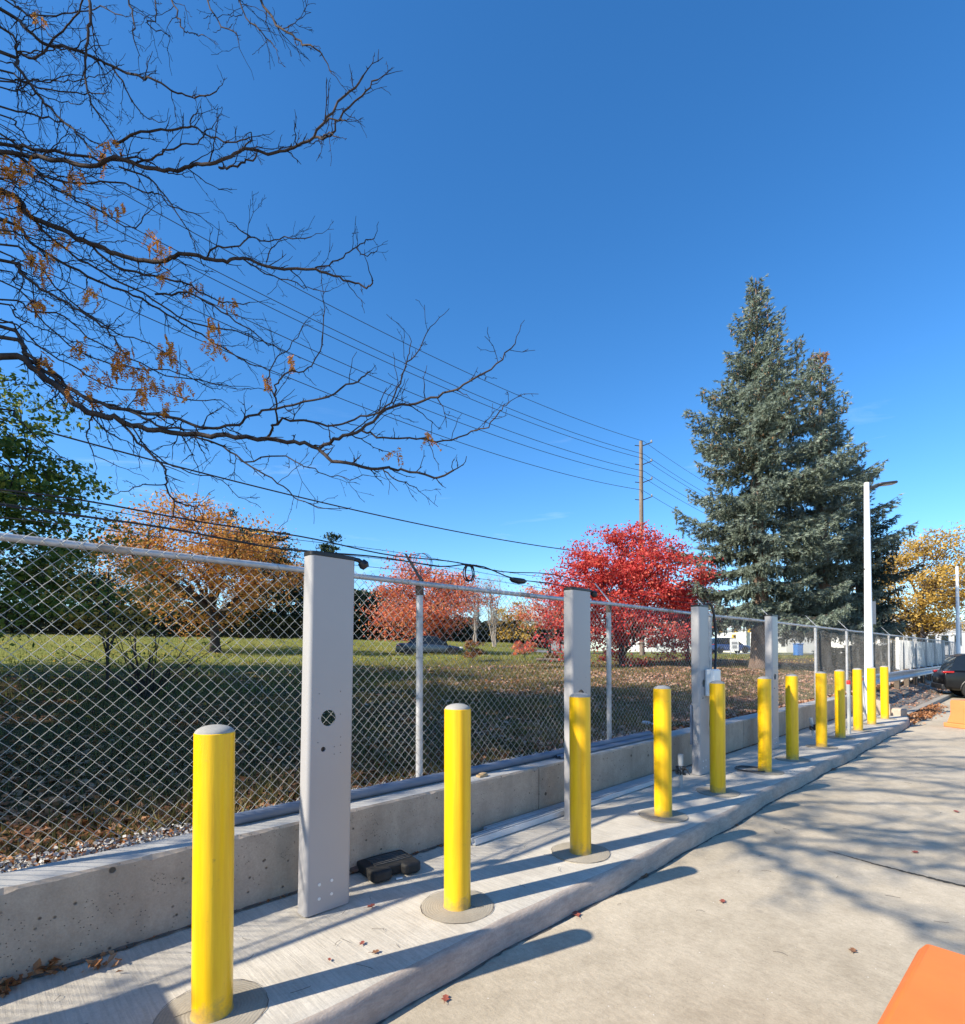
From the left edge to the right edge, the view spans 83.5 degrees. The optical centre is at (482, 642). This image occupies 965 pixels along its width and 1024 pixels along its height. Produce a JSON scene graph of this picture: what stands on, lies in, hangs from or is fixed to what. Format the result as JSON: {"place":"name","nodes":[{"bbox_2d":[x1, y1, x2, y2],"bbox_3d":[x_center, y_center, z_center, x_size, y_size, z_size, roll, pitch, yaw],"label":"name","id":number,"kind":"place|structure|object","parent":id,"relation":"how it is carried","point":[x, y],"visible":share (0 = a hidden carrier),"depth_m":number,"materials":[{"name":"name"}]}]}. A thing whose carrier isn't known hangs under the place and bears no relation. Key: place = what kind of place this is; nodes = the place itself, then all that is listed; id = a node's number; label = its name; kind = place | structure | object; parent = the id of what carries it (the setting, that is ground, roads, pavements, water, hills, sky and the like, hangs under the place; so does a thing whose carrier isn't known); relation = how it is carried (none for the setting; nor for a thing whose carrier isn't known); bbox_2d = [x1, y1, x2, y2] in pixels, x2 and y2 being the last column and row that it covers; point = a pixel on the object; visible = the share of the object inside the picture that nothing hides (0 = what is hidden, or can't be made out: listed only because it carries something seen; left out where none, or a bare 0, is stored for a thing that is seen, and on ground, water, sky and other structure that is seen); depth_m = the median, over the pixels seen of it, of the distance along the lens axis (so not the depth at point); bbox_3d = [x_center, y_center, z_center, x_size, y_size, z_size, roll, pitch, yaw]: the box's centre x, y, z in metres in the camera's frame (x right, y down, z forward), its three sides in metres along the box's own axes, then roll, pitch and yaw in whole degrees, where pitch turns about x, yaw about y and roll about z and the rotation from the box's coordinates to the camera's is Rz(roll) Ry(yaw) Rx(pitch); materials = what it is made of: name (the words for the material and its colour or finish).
{"place":"outdoors","nodes":[
{"label":"outdoors","id":0,"kind":"place"},
{"bbox_2d":[0,713,909,1023],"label":"pavement","id":1,"kind":"structure","parent":0,"point":[292,971],"depth_m":3.10,"materials":[{"name":"concrete"}]},
{"bbox_2d":[0,971,32,997],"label":"leaf clump","id":2,"kind":"object","parent":1,"relation":"on","point":[5,989],"visible":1,"depth_m":2.48,"materials":[{"name":"brown plant"}]},
{"bbox_2d":[33,957,66,974],"bbox_3d":[-2.111,1.566,2.629,0.152,0.094,0.210,1,-1,-36],"label":"leaf clump","id":3,"kind":"object","parent":1,"relation":"on","point":[38,968],"visible":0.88,"depth_m":2.61,"materials":[{"name":"brown plant"}]},
{"bbox_2d":[80,950,122,972],"bbox_3d":[-1.834,1.575,2.660,0.208,0.066,0.147,0,-1,0],"label":"leaf clump","id":4,"kind":"object","parent":1,"relation":"on","point":[96,963],"visible":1,"depth_m":2.66,"materials":[{"name":"brown plant"}]},
{"bbox_2d":[153,724,268,1023],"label":"bollard","id":5,"kind":"object","parent":1,"relation":"on","point":[217,994],"visible":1,"depth_m":2.28,"materials":[{"name":"yellow metal"}]},
{"bbox_2d":[298,550,368,916],"bbox_3d":[-0.916,0.532,3.345,0.399,2.153,0.138,2,-2,-44],"label":"grey panel","id":6,"kind":"object","parent":1,"relation":"on","point":[325,772],"visible":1,"depth_m":3.25,"materials":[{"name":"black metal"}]},
{"bbox_2d":[357,850,419,882],"bbox_3d":[-0.666,1.575,3.824,0.375,0.081,0.310,1,-1,-37],"label":"rubber block","id":7,"kind":"object","parent":1,"relation":"on","point":[380,868],"depth_m":3.77,"materials":[{"name":"black rubber"}]},
{"bbox_2d":[0,695,852,980],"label":"retaining wall","id":8,"kind":"structure","parent":1,"relation":"on","point":[66,911],"depth_m":3.29,"materials":[{"name":"concrete"}]},
{"bbox_2d":[235,731,651,824],"bbox_3d":[0.297,1.160,5.251,5.250,0.082,0.074,1,-1,-44],"label":"conduit","id":9,"kind":"object","parent":8,"relation":"on","point":[267,812],"visible":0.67,"depth_m":4.35,"materials":[{"name":"grey metal"}]},
{"bbox_2d":[558,736,653,758],"bbox_3d":[1.509,1.196,6.263,2.000,0.036,0.037,1,-1,-44],"label":"conduit","id":10,"kind":"object","parent":8,"relation":"on","point":[615,745],"visible":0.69,"depth_m":6.32,"materials":[{"name":"grey metal"}]},
{"bbox_2d":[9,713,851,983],"bbox_3d":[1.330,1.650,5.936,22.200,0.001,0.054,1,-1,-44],"label":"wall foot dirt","id":11,"kind":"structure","parent":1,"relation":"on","point":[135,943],"depth_m":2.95,"materials":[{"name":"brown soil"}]},
{"bbox_2d":[420,703,493,923],"bbox_3d":[-0.156,0.996,3.316,0.452,1.244,0.455,1,-1,-32],"label":"bollard","id":12,"kind":"object","parent":1,"relation":"on","point":[456,900],"visible":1,"depth_m":3.25,"materials":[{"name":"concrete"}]},
{"bbox_2d":[471,779,653,844],"bbox_3d":[1.082,1.619,5.459,3.220,0.048,0.050,1,-1,-44],"label":"steel channel","id":13,"kind":"object","parent":1,"relation":"on","point":[492,835],"visible":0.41,"depth_m":4.92,"materials":[{"name":"grey metal"}]},
{"bbox_2d":[471,776,653,837],"bbox_3d":[1.109,1.622,5.590,3.300,0.046,0.048,1,-1,-44],"label":"steel channel","id":14,"kind":"object","parent":1,"relation":"on","point":[543,812],"visible":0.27,"depth_m":5.05,"materials":[{"name":"grey metal"}]},
{"bbox_2d":[484,774,653,829],"bbox_3d":[1.158,1.624,5.720,3.150,0.046,0.048,1,-1,-44],"label":"steel channel","id":15,"kind":"object","parent":1,"relation":"on","point":[544,809],"visible":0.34,"depth_m":5.22,"materials":[{"name":"grey metal"}]},
{"bbox_2d":[563,587,596,820],"bbox_3d":[0.937,0.563,5.134,0.399,2.153,0.138,1,-1,-44],"label":"grey panel","id":16,"kind":"object","parent":1,"relation":"on","point":[577,674],"visible":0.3,"depth_m":5.02,"materials":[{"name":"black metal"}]},
{"bbox_2d":[551,693,609,863],"bbox_3d":[0.759,1.012,4.200,0.452,1.244,0.455,-1,-2,44],"label":"bollard","id":17,"kind":"object","parent":1,"relation":"on","point":[579,848],"visible":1,"depth_m":4.13,"materials":[{"name":"metal"}]},
{"bbox_2d":[639,685,687,822],"bbox_3d":[1.714,1.028,5.147,0.455,1.244,0.452,0,-1,-20],"label":"bollard","id":18,"kind":"object","parent":1,"relation":"on","point":[663,811],"visible":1,"depth_m":5.08,"materials":[{"name":"metal"}]},
{"bbox_2d":[675,754,689,787],"bbox_3d":[2.283,1.468,6.194,0.151,0.380,0.113,0,-1,0],"label":"conduit stub","id":19,"kind":"object","parent":1,"relation":"on","point":[680,769],"visible":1,"depth_m":6.17,"materials":[{"name":"grey plastic"}]},
{"bbox_2d":[690,603,720,775],"bbox_3d":[2.874,0.573,6.934,0.471,2.196,0.240,1,-1,-44],"label":"grey panel","id":20,"kind":"object","parent":1,"relation":"on","point":[703,675],"visible":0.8,"depth_m":6.85,"materials":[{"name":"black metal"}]},
{"bbox_2d":[696,680,740,797],"bbox_3d":[2.609,1.043,6.007,0.452,1.244,0.455,-1,-1,38],"label":"bollard","id":21,"kind":"object","parent":1,"relation":"on","point":[717,788],"visible":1,"depth_m":5.94,"materials":[{"name":"metal"}]},
{"bbox_2d":[745,676,784,774],"bbox_3d":[3.671,1.061,7.039,0.455,1.244,0.452,0,-1,32],"label":"bollard","id":22,"kind":"object","parent":1,"relation":"on","point":[764,701],"visible":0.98,"depth_m":6.97,"materials":[{"name":"metal"}]},
{"bbox_2d":[764,614,780,748],"bbox_3d":[4.735,0.627,8.801,0.399,2.153,0.138,1,-1,-44],"label":"grey panel","id":23,"kind":"object","parent":1,"relation":"on","point":[771,646],"visible":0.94,"depth_m":8.69,"materials":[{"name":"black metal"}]},
{"bbox_2d":[775,674,809,761],"bbox_3d":[4.488,1.075,7.834,0.452,1.244,0.455,1,-1,-32],"label":"bollard","id":24,"kind":"object","parent":1,"relation":"on","point":[792,718],"visible":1,"depth_m":7.77,"materials":[{"name":"metal"}]},
{"bbox_2d":[806,671,837,748],"bbox_3d":[5.561,1.093,8.876,0.455,1.244,0.452,0,-1,3],"label":"bollard","id":25,"kind":"object","parent":1,"relation":"on","point":[821,704],"visible":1,"depth_m":8.81,"materials":[{"name":"metal"}]},
{"bbox_2d":[827,669,854,739],"bbox_3d":[6.497,1.110,9.830,0.455,1.244,0.452,1,-2,-41],"label":"bollard","id":26,"kind":"object","parent":1,"relation":"on","point":[839,693],"visible":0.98,"depth_m":9.76,"materials":[{"name":"metal"}]},
{"bbox_2d":[846,680,850,733],"bbox_3d":[6.942,1.222,10.246,0.070,1.013,0.069,0,-1,0],"label":"capped pipe","id":27,"kind":"object","parent":1,"relation":"on","point":[848,682],"visible":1,"depth_m":10.22,"materials":[{"name":"grey plastic"}]},
{"bbox_2d":[846,668,871,731],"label":"bollard","id":28,"kind":"object","parent":1,"relation":"on","point":[857,700],"visible":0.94,"depth_m":10.68,"materials":[{"name":"metal"}]},
{"bbox_2d":[863,667,883,725],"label":"bollard","id":29,"kind":"object","parent":1,"relation":"on","point":[871,695],"visible":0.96,"depth_m":11.59,"materials":[{"name":"metal"}]},
{"bbox_2d":[864,480,897,713],"bbox_3d":[10.006,-1.144,13.622,0.905,5.862,0.320,0,-1,0],"label":"lamp post","id":30,"kind":"object","parent":1,"relation":"on","point":[869,612],"visible":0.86,"depth_m":13.58,"materials":[{"name":"grey metal"}]},
{"bbox_2d":[876,666,895,719],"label":"bollard","id":31,"kind":"object","parent":1,"relation":"on","point":[884,690],"visible":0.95,"depth_m":12.56,"materials":[{"name":"metal"}]},
{"bbox_2d":[0,633,946,871],"bbox_3d":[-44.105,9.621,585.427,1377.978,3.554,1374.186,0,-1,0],"label":"lawn","id":32,"kind":"structure","parent":0,"point":[25,739],"depth_m":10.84,"materials":[{"name":"plant"}]},
{"bbox_2d":[0,544,113,608],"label":"tree","id":33,"kind":"object","parent":32,"relation":"on","point":[42,576],"visible":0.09,"depth_m":58.78,"materials":[{"name":"green plant"}]},
{"bbox_2d":[0,367,147,648],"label":"tree","id":34,"kind":"object","parent":32,"relation":"on","point":[11,444],"visible":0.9,"depth_m":10.17,"materials":[{"name":"green plant"}]},
{"bbox_2d":[45,565,145,607],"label":"tree","id":35,"kind":"object","parent":32,"relation":"on","point":[97,580],"visible":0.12,"depth_m":60.73,"materials":[{"name":"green plant"}]},
{"bbox_2d":[15,509,201,690],"bbox_3d":[-7.979,-0.757,11.383,3.313,3.846,3.226,0,-1,18],"label":"tree","id":36,"kind":"object","parent":32,"relation":"on","point":[123,606],"visible":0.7,"depth_m":11.24,"materials":[{"name":"orange plant"}]},
{"bbox_2d":[57,603,264,698],"bbox_3d":[-6.139,0.204,10.311,3.838,1.814,1.879,0,-1,0],"label":"bare shrub","id":37,"kind":"object","parent":32,"relation":"on","point":[147,682],"visible":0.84,"depth_m":10.10,"materials":[{"name":"brown plant"}]},
{"bbox_2d":[126,576,217,612],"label":"tree","id":38,"kind":"object","parent":32,"relation":"on","point":[180,601],"visible":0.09,"depth_m":63.52,"materials":[{"name":"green plant"}]},
{"bbox_2d":[67,477,303,652],"bbox_3d":[-17.827,-4.800,34.865,14.568,11.123,13.598,1,-1,-33],"label":"tree","id":39,"kind":"object","parent":32,"relation":"on","point":[212,596],"visible":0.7,"depth_m":33.08,"materials":[{"name":"orange plant"}]},
{"bbox_2d":[0,602,407,640],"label":"hedge","id":40,"kind":"object","parent":32,"relation":"on","point":[262,624],"visible":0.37,"depth_m":58.89,"materials":[{"name":"green plant"}]},
{"bbox_2d":[197,508,285,637],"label":"tree","id":41,"kind":"object","parent":32,"relation":"on","point":[235,514],"visible":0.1,"depth_m":59.53,"materials":[{"name":"orange plant"}]},
{"bbox_2d":[0,0,533,548],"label":"honey locust","id":42,"kind":"object","parent":32,"relation":"on","point":[6,194],"visible":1,"depth_m":5.30,"materials":[{"name":"brown plant"}]},
{"bbox_2d":[253,532,303,614],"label":"tree","id":43,"kind":"object","parent":32,"relation":"on","point":[278,597],"visible":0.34,"depth_m":61.68,"materials":[{"name":"orange plant"}]},
{"bbox_2d":[268,563,303,613],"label":"tree","id":44,"kind":"object","parent":32,"relation":"on","point":[298,609],"visible":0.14,"depth_m":65.13,"materials":[{"name":"green plant"}]},
{"bbox_2d":[0,731,652,872],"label":"gravel","id":45,"kind":"structure","parent":32,"relation":"on","point":[18,861],"depth_m":3.16,"materials":[{"name":"grey gravel"}]},
{"bbox_2d":[297,531,355,614],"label":"tree","id":46,"kind":"object","parent":32,"relation":"on","point":[331,537],"visible":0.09,"depth_m":59.94,"materials":[{"name":"green plant"}]},
{"bbox_2d":[354,588,387,631],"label":"tree","id":47,"kind":"object","parent":32,"relation":"on","point":[363,597],"visible":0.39,"depth_m":64.41,"materials":[{"name":"green plant"}]},
{"bbox_2d":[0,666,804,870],"bbox_3d":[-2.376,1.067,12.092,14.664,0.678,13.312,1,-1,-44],"label":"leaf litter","id":48,"kind":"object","parent":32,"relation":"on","point":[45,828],"visible":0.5,"depth_m":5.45,"materials":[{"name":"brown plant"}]},
{"bbox_2d":[0,634,813,722],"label":"leaf litter","id":49,"kind":"object","parent":32,"relation":"on","point":[89,716],"visible":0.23,"depth_m":19.84,"materials":[{"name":"brown plant"}]},
{"bbox_2d":[395,636,462,655],"bbox_3d":[-3.700,0.268,37.728,4.650,1.492,2.140,0,-1,-6],"label":"parked car","id":50,"kind":"object","parent":32,"relation":"on","point":[428,648],"visible":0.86,"depth_m":36.89,"materials":[{"name":"blue paint"}]},
{"bbox_2d":[354,549,515,653],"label":"tree","id":51,"kind":"object","parent":32,"relation":"on","point":[430,603],"visible":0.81,"depth_m":44.20,"materials":[{"name":"red plant"}]},
{"bbox_2d":[408,617,469,641],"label":"hedge","id":52,"kind":"object","parent":32,"relation":"on","point":[460,634],"visible":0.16,"depth_m":68.52,"materials":[{"name":"green plant"}]},
{"bbox_2d":[464,639,486,659],"bbox_3d":[-0.416,0.446,27.011,1.296,1.265,1.235,0,-1,0],"label":"shrub","id":53,"kind":"object","parent":32,"relation":"on","point":[473,652],"visible":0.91,"depth_m":26.89,"materials":[{"name":"brown plant"}]},
{"bbox_2d":[0,491,955,857],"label":"chain link fence","id":54,"kind":"object","parent":32,"relation":"on","point":[196,559],"visible":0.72,"depth_m":4.32,"materials":[{"name":"metal"}]},
{"bbox_2d":[0,504,566,586],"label":"black cable","id":55,"kind":"object","parent":54,"relation":"attached to","point":[517,581],"visible":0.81,"depth_m":3.86,"materials":[{"name":"plastic"}]},
{"bbox_2d":[0,489,578,581],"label":"black cable","id":56,"kind":"object","parent":54,"relation":"attached to","point":[465,568],"visible":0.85,"depth_m":4.02,"materials":[{"name":"plastic"}]},
{"bbox_2d":[895,637,944,682],"bbox_3d":[20.465,0.787,25.008,13.700,1.800,0.100,1,-1,-44],"label":"privacy screen","id":57,"kind":"object","parent":54,"relation":"attached to","point":[911,654],"visible":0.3,"depth_m":22.87,"materials":[{"name":"white paint"}]},
{"bbox_2d":[469,580,486,641],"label":"bare tree","id":58,"kind":"object","parent":32,"relation":"on","point":[475,626],"visible":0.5,"depth_m":62.02,"materials":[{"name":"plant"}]},
{"bbox_2d":[482,572,503,646],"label":"bare tree","id":59,"kind":"object","parent":32,"relation":"on","point":[491,611],"visible":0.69,"depth_m":60.00,"materials":[{"name":"grey plant"}]},
{"bbox_2d":[467,617,548,648],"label":"hedge","id":60,"kind":"object","parent":32,"relation":"on","point":[482,632],"visible":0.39,"depth_m":72.98,"materials":[{"name":"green plant"}]},
{"bbox_2d":[487,601,540,642],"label":"tree","id":61,"kind":"object","parent":32,"relation":"on","point":[502,633],"visible":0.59,"depth_m":71.63,"materials":[{"name":"plant"}]},
{"bbox_2d":[509,640,536,655],"bbox_3d":[2.518,0.421,32.972,1.798,1.281,1.801,0,-1,24],"label":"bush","id":62,"kind":"object","parent":32,"relation":"on","point":[523,646],"visible":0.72,"depth_m":32.82,"materials":[{"name":"red plant"}]},
{"bbox_2d":[504,581,592,653],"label":"tree","id":63,"kind":"object","parent":32,"relation":"on","point":[531,591],"visible":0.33,"depth_m":51.47,"materials":[{"name":"red plant"}]},
{"bbox_2d":[226,658,925,749],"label":"leaf litter","id":64,"kind":"object","parent":32,"relation":"on","point":[681,706],"visible":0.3,"depth_m":15.60,"materials":[{"name":"brown plant"}]},
{"bbox_2d":[516,519,734,667],"bbox_3d":[5.947,-2.010,24.206,9.018,6.702,8.235,0,-1,0],"label":"tree","id":65,"kind":"object","parent":32,"relation":"on","point":[649,576],"visible":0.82,"depth_m":22.86,"materials":[{"name":"red plant"}]},
{"bbox_2d":[635,440,652,655],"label":"utility pole","id":66,"kind":"object","parent":32,"relation":"on","point":[641,482],"visible":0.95,"depth_m":40.10,"materials":[{"name":"brown wood"}]},
{"bbox_2d":[0,217,701,511],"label":"power line","id":67,"kind":"object","parent":66,"relation":"attached to","point":[330,370],"visible":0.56,"depth_m":22.70,"materials":[{"name":"metal"}]},
{"bbox_2d":[2,157,715,498],"bbox_3d":[12.045,-13.470,40.241,76.131,1.134,0.034,1,-1,-43],"label":"power line","id":68,"kind":"object","parent":66,"relation":"attached to","point":[350,337],"visible":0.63,"depth_m":23.53,"materials":[{"name":"metal"}]},
{"bbox_2d":[0,124,725,493],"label":"power line","id":69,"kind":"object","parent":66,"relation":"attached to","point":[312,296],"visible":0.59,"depth_m":22.28,"materials":[{"name":"metal"}]},
{"bbox_2d":[0,418,733,586],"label":"power line","id":70,"kind":"object","parent":66,"relation":"attached to","point":[286,493],"visible":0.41,"depth_m":21.37,"materials":[{"name":"metal"}]},
{"bbox_2d":[17,178,719,504],"bbox_3d":[11.940,-13.170,40.236,76.131,1.134,0.034,1,-1,-43],"label":"power line","id":71,"kind":"object","parent":66,"relation":"attached to","point":[320,331],"visible":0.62,"depth_m":22.21,"materials":[{"name":"metal"}]},
{"bbox_2d":[4,202,779,537],"bbox_3d":[12.045,-12.200,40.219,76.131,1.134,0.034,1,-1,-43],"label":"power line","id":72,"kind":"object","parent":66,"relation":"attached to","point":[358,370],"visible":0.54,"depth_m":23.55,"materials":[{"name":"metal"}]},
{"bbox_2d":[627,629,690,651],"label":"building","id":73,"kind":"structure","parent":32,"relation":"on","point":[646,650],"depth_m":130.00,"materials":[{"name":"white glass"}]},
{"bbox_2d":[652,575,720,663],"bbox_3d":[9.604,-1.081,25.555,3.378,4.505,3.904,0,-1,0],"label":"tree","id":74,"kind":"object","parent":32,"relation":"on","point":[687,662],"visible":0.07,"depth_m":25.33,"materials":[{"name":"red plant"}]},
{"bbox_2d":[717,628,785,652],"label":"building","id":75,"kind":"structure","parent":32,"relation":"on","point":[729,634],"depth_m":125.05,"materials":[{"name":"white"}]},
{"bbox_2d":[666,274,888,668],"bbox_3d":[11.586,-6.862,22.226,7.914,16.322,7.752,1,-1,-37],"label":"spruce tree","id":76,"kind":"object","parent":32,"relation":"on","point":[743,517],"visible":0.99,"depth_m":21.18,"materials":[{"name":"green plant"}]},
{"bbox_2d":[786,638,813,652],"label":"building","id":77,"kind":"structure","parent":32,"relation":"on","point":[804,647],"depth_m":111.33,"materials":[{"name":"white glass"}]},
{"bbox_2d":[768,349,917,667],"bbox_3d":[15.840,-6.195,24.670,6.850,15.117,6.840,0,-1,0],"label":"spruce tree","id":78,"kind":"object","parent":32,"relation":"on","point":[827,572],"visible":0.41,"depth_m":24.21,"materials":[{"name":"green plant"}]},
{"bbox_2d":[812,464,925,667],"bbox_3d":[19.614,-3.954,28.356,5.642,10.879,4.757,1,-1,-29],"label":"spruce tree","id":79,"kind":"object","parent":32,"relation":"on","point":[879,574],"visible":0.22,"depth_m":27.28,"materials":[{"name":"green plant"}]},
{"bbox_2d":[831,614,917,650],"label":"building","id":80,"kind":"structure","parent":32,"relation":"on","point":[836,645],"depth_m":80.83,"materials":[{"name":"white"}]},
{"bbox_2d":[854,520,964,642],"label":"tree","id":81,"kind":"object","parent":32,"relation":"on","point":[931,584],"visible":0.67,"depth_m":43.86,"materials":[{"name":"yellow plant"}]},
{"bbox_2d":[925,621,964,654],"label":"building","id":82,"kind":"structure","parent":32,"relation":"on","point":[952,638],"depth_m":95.01,"materials":[{"name":"white glass"}]},
{"bbox_2d":[0,0,964,650],"label":"sky","id":83,"kind":"structure","parent":0,"point":[610,179],"materials":[{"name":"blue"}]},
{"bbox_2d":[381,695,964,1023],"bbox_3d":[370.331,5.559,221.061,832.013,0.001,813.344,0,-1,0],"label":"driveway","id":84,"kind":"structure","parent":0,"point":[656,947],"depth_m":3.39,"materials":[{"name":"concrete"}]},
{"bbox_2d":[376,723,910,1023],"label":"gutter dirt","id":85,"kind":"structure","parent":84,"relation":"on","point":[535,934],"depth_m":3.56,"materials":[{"name":"soil"}]},
{"bbox_2d":[876,699,906,715],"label":"end wall","id":86,"kind":"structure","parent":84,"relation":"on","point":[896,711],"depth_m":13.21,"materials":[{"name":"concrete"}]},
{"bbox_2d":[827,850,964,886],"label":"pavement seam","id":87,"kind":"object","parent":84,"relation":"on","point":[911,872],"visible":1,"depth_m":4.12,"materials":[{"name":"grey concrete"}]},
{"bbox_2d":[877,944,964,1023],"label":"plastic barrier","id":88,"kind":"object","parent":84,"relation":"on","point":[930,989],"visible":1,"depth_m":1.72,"materials":[{"name":"orange plastic"}]},
{"bbox_2d":[907,703,947,724],"bbox_3d":[11.673,1.885,14.496,1.011,0.175,8.559,-1,-1,45],"label":"leaf drift","id":89,"kind":"object","parent":84,"relation":"on","point":[929,711],"visible":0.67,"depth_m":14.31,"materials":[{"name":"brown plant"}]},
{"bbox_2d":[907,692,953,713],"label":"kerb","id":90,"kind":"structure","parent":84,"relation":"on","point":[937,700],"depth_m":17.31,"materials":[{"name":"concrete"}]},
{"bbox_2d":[931,654,964,695],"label":"parked car","id":91,"kind":"object","parent":84,"relation":"on","point":[949,674],"visible":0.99,"depth_m":19.81,"materials":[{"name":"black paint"}]},
{"bbox_2d":[944,700,964,728],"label":"plastic barrier","id":92,"kind":"object","parent":84,"relation":"on","point":[956,719],"visible":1,"depth_m":12.11,"materials":[{"name":"orange plastic"}]},
{"bbox_2d":[536,649,946,656],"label":"road","id":93,"kind":"structure","parent":0,"point":[538,650],"depth_m":61.41,"materials":[{"name":"grey asphalt"}]},
{"bbox_2d":[712,638,749,652],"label":"parked car","id":94,"kind":"object","parent":93,"relation":"on","point":[727,645],"visible":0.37,"depth_m":59.27,"materials":[{"name":"blue paint"}]},
{"bbox_2d":[852,677,949,709],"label":"verge","id":95,"kind":"structure","parent":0,"point":[912,698],"depth_m":18.29,"materials":[{"name":"brown plant"}]},
{"bbox_2d":[862,664,941,688],"bbox_3d":[20.087,1.503,24.234,28.800,0.920,0.220,1,-1,-44],"label":"guardrail","id":96,"kind":"object","parent":95,"relation":"on","point":[897,676],"visible":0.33,"depth_m":20.14,"materials":[{"name":"grey metal"}]},
{"bbox_2d":[876,681,949,707],"bbox_3d":[14.647,1.707,18.504,13.252,0.443,1.148,1,-1,-44],"label":"leaf drift","id":97,"kind":"object","parent":95,"relation":"on","point":[911,691],"visible":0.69,"depth_m":18.57,"materials":[{"name":"brown plant"}]},
{"bbox_2d":[956,566,961,653],"bbox_3d":[24.637,-0.986,28.021,0.318,5.950,0.318,-1,-1,44],"label":"lamp post","id":98,"kind":"object","parent":95,"relation":"on","point":[958,636],"visible":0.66,"depth_m":27.99,"materials":[{"name":"grey metal"}]},
{"bbox_3d":[-15.813,-7.426,14.132,1.286,16.158,0.380,0,-1,0],"label":"utility pole","id":99,"kind":"object","parent":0,"visible":0},
{"bbox_2d":[14,257,699,522],"bbox_3d":[11.870,-10.750,40.194,76.131,1.234,0.034,1,-1,-43],"label":"power line","id":100,"kind":"object","parent":99,"relation":"attached to","point":[316,388],"visible":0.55,"depth_m":22.31,"materials":[{"name":"metal"}]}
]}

